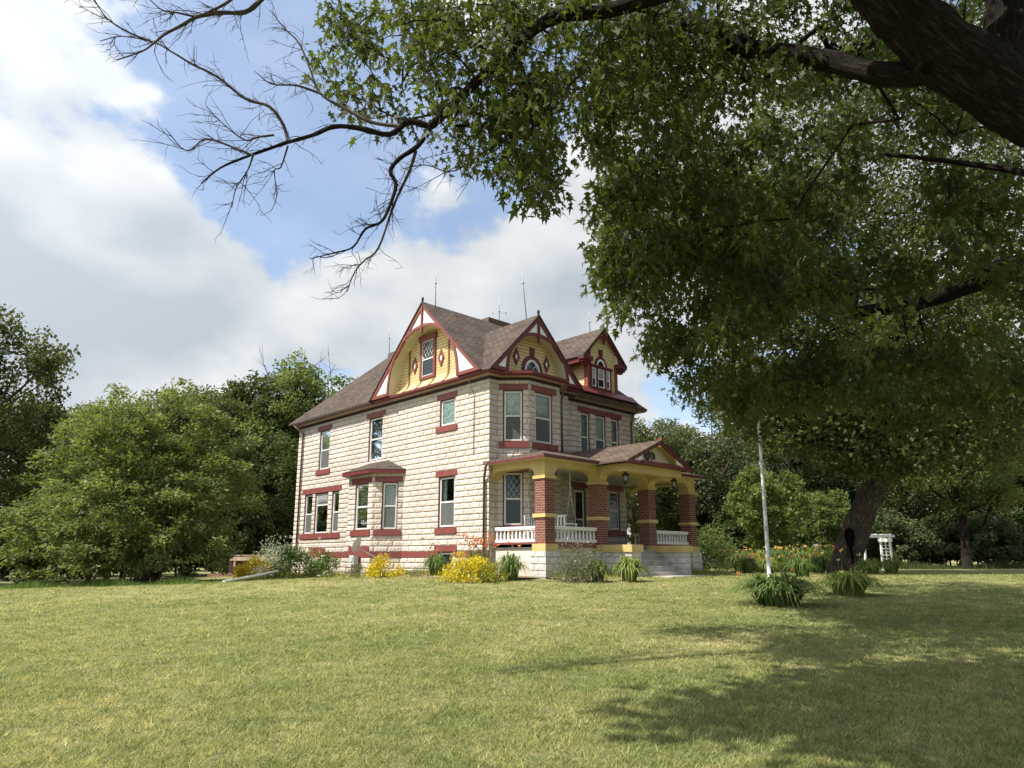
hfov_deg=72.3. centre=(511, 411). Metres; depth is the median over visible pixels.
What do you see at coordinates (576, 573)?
twiggy shrub
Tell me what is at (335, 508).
window
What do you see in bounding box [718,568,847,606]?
daylily
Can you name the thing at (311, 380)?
broadleaf tree
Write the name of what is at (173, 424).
broadleaf tree
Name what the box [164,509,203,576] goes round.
undergrowth bush
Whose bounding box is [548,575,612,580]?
flower bed
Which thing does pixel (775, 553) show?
garden daylily
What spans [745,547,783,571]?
garden daylily
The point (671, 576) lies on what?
path
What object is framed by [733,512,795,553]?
undergrowth bush
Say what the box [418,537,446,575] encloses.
daylily
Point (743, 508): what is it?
tree
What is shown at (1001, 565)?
rough grass
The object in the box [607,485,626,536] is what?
window
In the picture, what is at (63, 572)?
undergrowth bush
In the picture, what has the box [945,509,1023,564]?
undergrowth bush
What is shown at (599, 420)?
window
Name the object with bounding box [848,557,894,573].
tall grass
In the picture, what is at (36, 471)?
broadleaf tree
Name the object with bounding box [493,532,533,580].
daylily
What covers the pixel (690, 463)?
broadleaf tree
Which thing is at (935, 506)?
broadleaf tree
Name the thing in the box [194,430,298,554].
broadleaf tree
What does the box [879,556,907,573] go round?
tall grass
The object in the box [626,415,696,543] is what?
broadleaf tree
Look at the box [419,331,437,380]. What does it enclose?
window
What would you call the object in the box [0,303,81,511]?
broadleaf tree
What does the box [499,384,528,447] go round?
window
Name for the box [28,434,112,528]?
broadleaf tree
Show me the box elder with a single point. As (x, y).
(160, 452)
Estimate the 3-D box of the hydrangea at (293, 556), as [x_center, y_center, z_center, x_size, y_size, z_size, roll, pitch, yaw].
[-8.947,6.112,29.434,2.892,1.809,3.206,11,-16,-43]
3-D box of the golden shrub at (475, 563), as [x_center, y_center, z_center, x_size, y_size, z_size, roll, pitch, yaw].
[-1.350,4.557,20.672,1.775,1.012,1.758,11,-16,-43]
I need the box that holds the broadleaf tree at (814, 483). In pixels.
[726,427,863,540]
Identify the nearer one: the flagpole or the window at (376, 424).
the flagpole
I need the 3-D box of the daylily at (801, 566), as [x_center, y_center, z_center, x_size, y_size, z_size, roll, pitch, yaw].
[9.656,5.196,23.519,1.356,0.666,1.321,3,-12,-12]
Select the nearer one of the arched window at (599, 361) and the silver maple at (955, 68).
the silver maple at (955, 68)
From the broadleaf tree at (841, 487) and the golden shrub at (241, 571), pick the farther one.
the broadleaf tree at (841, 487)
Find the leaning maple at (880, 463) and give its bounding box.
[683,32,1023,573]
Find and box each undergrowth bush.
[0,502,84,583]
[0,509,40,579]
[29,522,121,582]
[76,503,159,579]
[104,504,207,575]
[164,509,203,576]
[175,502,265,573]
[209,513,292,554]
[249,508,293,566]
[627,513,667,543]
[660,505,738,562]
[697,511,765,563]
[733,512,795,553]
[764,515,830,553]
[783,513,834,544]
[829,506,903,561]
[869,507,946,563]
[899,514,970,564]
[906,513,938,561]
[916,508,1001,565]
[928,517,974,564]
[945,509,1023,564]
[987,508,1023,562]
[1014,520,1023,549]
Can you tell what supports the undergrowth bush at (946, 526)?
on the lawn at (202, 575)
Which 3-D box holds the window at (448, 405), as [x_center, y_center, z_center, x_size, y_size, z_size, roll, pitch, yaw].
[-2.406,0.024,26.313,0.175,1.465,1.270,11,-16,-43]
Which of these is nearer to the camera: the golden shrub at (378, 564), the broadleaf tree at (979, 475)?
the golden shrub at (378, 564)
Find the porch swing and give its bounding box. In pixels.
[555,482,577,532]
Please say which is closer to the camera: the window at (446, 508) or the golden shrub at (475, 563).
the golden shrub at (475, 563)
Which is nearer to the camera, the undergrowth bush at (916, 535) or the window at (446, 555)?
the window at (446, 555)
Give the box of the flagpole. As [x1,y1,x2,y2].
[752,365,771,577]
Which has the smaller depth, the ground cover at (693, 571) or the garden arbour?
the ground cover at (693, 571)
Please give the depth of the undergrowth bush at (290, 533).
43.18 m
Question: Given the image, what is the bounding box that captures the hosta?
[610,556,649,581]
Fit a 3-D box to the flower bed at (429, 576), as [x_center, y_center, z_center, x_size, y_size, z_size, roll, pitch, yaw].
[-5.951,6.301,26.585,2.891,0.394,16.700,11,-16,-43]
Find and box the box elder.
[0,377,269,584]
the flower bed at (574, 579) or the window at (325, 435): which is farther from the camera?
the window at (325, 435)
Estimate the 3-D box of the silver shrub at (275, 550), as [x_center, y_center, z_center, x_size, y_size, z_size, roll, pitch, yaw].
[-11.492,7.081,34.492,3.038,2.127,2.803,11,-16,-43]
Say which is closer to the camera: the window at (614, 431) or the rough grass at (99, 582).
the rough grass at (99, 582)
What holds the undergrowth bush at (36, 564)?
on the lawn at (202, 575)
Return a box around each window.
[299,485,341,538]
[304,494,312,534]
[315,424,331,475]
[331,491,338,532]
[349,477,371,535]
[366,410,385,461]
[373,476,402,535]
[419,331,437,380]
[434,469,456,533]
[434,545,456,570]
[435,390,457,433]
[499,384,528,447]
[499,470,527,531]
[521,347,542,372]
[531,384,557,451]
[577,405,621,448]
[580,412,588,450]
[590,363,612,392]
[595,349,606,367]
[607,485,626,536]
[611,418,618,446]
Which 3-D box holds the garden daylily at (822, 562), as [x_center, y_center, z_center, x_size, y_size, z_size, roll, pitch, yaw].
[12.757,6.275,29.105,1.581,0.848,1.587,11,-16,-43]
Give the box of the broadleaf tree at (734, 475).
[699,436,821,531]
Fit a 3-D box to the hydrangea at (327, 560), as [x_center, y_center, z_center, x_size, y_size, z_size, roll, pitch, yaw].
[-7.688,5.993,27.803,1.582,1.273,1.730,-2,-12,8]
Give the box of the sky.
[0,0,1023,543]
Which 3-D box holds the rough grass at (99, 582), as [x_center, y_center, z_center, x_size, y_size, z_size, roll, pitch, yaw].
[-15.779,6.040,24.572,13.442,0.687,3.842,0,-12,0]
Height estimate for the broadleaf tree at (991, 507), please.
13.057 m
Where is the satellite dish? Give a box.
[348,537,376,557]
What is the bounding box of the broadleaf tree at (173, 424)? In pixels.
[80,393,215,510]
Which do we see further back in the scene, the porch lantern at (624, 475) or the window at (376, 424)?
the window at (376, 424)
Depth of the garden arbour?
35.38 m
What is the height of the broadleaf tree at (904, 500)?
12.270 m
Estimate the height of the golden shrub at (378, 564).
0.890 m
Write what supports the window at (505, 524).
in the farmhouse
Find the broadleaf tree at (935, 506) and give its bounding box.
[891,478,969,562]
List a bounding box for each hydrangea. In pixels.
[258,536,333,578]
[301,551,340,577]
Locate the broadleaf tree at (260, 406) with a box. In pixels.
[206,347,321,507]
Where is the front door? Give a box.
[571,481,587,542]
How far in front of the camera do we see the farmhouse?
26.88 m
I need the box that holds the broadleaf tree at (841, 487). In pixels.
[788,450,900,522]
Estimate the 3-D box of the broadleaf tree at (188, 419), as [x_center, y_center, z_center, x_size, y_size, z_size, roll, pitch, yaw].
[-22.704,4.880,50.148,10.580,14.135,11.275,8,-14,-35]
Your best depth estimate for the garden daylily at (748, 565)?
28.73 m
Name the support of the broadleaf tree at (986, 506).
on the lawn at (202, 575)
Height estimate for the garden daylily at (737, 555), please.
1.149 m
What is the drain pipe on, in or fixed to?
on the lawn at (202, 575)
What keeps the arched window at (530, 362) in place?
in the farmhouse
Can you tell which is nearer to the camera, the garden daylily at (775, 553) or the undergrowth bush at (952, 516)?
the garden daylily at (775, 553)
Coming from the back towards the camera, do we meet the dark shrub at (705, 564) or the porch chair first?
the dark shrub at (705, 564)
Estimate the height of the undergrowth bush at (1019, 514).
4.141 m
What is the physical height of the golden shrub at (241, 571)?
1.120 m
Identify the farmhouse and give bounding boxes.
[288,273,705,578]
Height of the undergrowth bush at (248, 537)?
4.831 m
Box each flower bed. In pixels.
[255,574,533,581]
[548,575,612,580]
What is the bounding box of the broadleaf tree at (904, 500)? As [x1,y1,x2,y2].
[840,431,978,562]
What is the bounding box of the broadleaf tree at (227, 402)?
[151,381,306,573]
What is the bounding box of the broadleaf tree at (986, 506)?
[936,441,1023,514]
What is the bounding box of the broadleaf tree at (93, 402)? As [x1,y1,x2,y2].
[37,400,169,575]
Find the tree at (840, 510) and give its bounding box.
[791,488,850,553]
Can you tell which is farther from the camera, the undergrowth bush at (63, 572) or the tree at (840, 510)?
the tree at (840, 510)
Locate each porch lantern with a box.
[621,472,629,483]
[670,479,677,490]
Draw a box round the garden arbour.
[864,534,894,569]
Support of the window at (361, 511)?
in the farmhouse
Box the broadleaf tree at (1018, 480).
[975,407,1023,507]
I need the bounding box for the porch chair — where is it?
[524,515,534,538]
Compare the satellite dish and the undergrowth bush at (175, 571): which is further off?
the undergrowth bush at (175, 571)
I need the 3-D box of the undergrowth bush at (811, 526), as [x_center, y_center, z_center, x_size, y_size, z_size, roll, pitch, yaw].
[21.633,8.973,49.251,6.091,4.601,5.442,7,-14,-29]
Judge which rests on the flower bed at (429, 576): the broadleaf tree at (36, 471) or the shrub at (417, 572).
the shrub at (417, 572)
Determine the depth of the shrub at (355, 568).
25.29 m
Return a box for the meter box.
[349,555,358,572]
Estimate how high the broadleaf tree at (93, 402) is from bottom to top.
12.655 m
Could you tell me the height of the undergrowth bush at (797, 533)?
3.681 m
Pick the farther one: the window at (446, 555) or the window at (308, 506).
the window at (308, 506)
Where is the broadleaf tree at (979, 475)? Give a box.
[902,360,1023,568]
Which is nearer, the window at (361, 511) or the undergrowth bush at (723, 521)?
the window at (361, 511)
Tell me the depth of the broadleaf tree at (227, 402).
46.40 m
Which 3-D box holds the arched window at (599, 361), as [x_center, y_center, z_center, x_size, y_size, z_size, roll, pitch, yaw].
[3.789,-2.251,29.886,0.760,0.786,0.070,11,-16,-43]
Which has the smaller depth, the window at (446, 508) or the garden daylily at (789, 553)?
the window at (446, 508)
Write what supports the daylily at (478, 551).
on the flower bed at (429, 576)
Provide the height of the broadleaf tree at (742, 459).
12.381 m
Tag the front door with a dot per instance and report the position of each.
(578, 493)
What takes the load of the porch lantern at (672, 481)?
hanging from the farmhouse
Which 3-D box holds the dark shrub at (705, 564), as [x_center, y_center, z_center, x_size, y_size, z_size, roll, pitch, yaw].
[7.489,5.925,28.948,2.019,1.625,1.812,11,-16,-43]
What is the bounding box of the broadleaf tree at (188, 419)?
[127,383,267,575]
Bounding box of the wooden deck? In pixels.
[207,555,283,576]
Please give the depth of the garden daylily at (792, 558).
28.87 m
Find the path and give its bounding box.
[648,575,711,577]
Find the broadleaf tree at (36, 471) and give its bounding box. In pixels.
[0,385,77,581]
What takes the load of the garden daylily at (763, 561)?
on the lawn at (202, 575)
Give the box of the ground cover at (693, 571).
[215,568,744,581]
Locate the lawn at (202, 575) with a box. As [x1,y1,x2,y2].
[0,559,1023,767]
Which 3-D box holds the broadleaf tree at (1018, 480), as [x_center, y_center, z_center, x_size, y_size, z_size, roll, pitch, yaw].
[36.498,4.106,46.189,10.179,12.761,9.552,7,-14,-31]
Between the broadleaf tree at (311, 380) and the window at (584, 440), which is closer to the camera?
the window at (584, 440)
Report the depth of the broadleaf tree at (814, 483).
50.04 m
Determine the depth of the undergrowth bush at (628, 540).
56.62 m
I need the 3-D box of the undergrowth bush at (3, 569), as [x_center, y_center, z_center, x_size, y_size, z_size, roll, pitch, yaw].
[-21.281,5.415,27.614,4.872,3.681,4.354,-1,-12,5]
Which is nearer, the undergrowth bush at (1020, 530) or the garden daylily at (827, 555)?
the garden daylily at (827, 555)
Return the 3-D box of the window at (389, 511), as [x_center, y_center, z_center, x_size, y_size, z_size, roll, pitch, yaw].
[-4.872,3.707,27.573,1.108,2.302,0.425,2,-12,-9]
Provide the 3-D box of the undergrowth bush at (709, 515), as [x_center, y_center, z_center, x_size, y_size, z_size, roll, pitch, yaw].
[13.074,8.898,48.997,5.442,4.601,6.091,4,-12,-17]
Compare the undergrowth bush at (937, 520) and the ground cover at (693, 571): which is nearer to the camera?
the ground cover at (693, 571)
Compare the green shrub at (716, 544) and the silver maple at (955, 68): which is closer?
the silver maple at (955, 68)
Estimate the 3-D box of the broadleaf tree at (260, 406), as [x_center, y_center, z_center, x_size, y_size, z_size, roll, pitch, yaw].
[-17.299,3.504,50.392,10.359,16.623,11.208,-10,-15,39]
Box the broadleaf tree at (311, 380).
[235,343,357,502]
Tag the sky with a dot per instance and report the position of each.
(107, 244)
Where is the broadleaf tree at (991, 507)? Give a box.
[962,426,1023,520]
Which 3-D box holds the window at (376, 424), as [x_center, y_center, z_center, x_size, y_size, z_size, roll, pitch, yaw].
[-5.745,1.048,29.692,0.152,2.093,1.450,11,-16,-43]
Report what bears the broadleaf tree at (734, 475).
on the lawn at (202, 575)
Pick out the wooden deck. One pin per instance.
(235, 560)
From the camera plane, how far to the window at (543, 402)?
25.39 m
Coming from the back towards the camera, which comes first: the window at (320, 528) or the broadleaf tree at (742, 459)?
the broadleaf tree at (742, 459)
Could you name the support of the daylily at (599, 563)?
on the lawn at (202, 575)
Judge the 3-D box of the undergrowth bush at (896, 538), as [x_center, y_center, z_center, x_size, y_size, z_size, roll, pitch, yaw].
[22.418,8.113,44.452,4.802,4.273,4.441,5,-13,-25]
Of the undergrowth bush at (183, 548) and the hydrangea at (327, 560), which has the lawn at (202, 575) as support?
the undergrowth bush at (183, 548)
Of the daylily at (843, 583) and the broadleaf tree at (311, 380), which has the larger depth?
the broadleaf tree at (311, 380)
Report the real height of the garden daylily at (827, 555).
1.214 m
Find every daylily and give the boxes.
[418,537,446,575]
[457,532,496,576]
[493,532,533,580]
[586,559,613,581]
[718,546,758,572]
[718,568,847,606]
[729,554,765,573]
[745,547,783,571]
[753,555,784,572]
[760,546,788,571]
[775,543,799,571]
[776,554,816,572]
[782,556,821,576]
[790,544,828,571]
[806,553,829,572]
[809,548,899,595]
[815,545,833,571]
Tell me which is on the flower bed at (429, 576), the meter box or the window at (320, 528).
the meter box
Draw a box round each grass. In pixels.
[0,575,233,588]
[702,560,1023,568]
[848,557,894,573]
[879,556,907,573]
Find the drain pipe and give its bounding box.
[222,570,278,582]
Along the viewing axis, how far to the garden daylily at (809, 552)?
31.10 m
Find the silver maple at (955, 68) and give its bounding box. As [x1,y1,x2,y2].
[65,0,1023,449]
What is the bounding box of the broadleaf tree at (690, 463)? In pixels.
[627,417,735,530]
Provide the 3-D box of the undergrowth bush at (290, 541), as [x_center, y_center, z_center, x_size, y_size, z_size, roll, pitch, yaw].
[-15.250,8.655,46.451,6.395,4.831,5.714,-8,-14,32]
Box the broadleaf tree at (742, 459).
[655,399,787,564]
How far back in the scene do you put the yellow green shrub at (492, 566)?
20.32 m
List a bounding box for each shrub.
[230,554,274,578]
[247,535,289,575]
[348,562,364,576]
[363,553,405,577]
[401,564,422,576]
[435,550,498,582]
[473,561,509,582]
[547,540,611,582]
[697,523,747,571]
[697,538,717,568]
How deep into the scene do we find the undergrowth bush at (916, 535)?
42.32 m
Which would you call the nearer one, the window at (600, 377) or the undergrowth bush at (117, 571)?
the window at (600, 377)
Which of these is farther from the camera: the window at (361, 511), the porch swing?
the window at (361, 511)
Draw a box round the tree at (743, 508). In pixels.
[721,465,817,552]
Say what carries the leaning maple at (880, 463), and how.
on the lawn at (202, 575)
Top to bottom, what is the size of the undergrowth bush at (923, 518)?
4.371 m

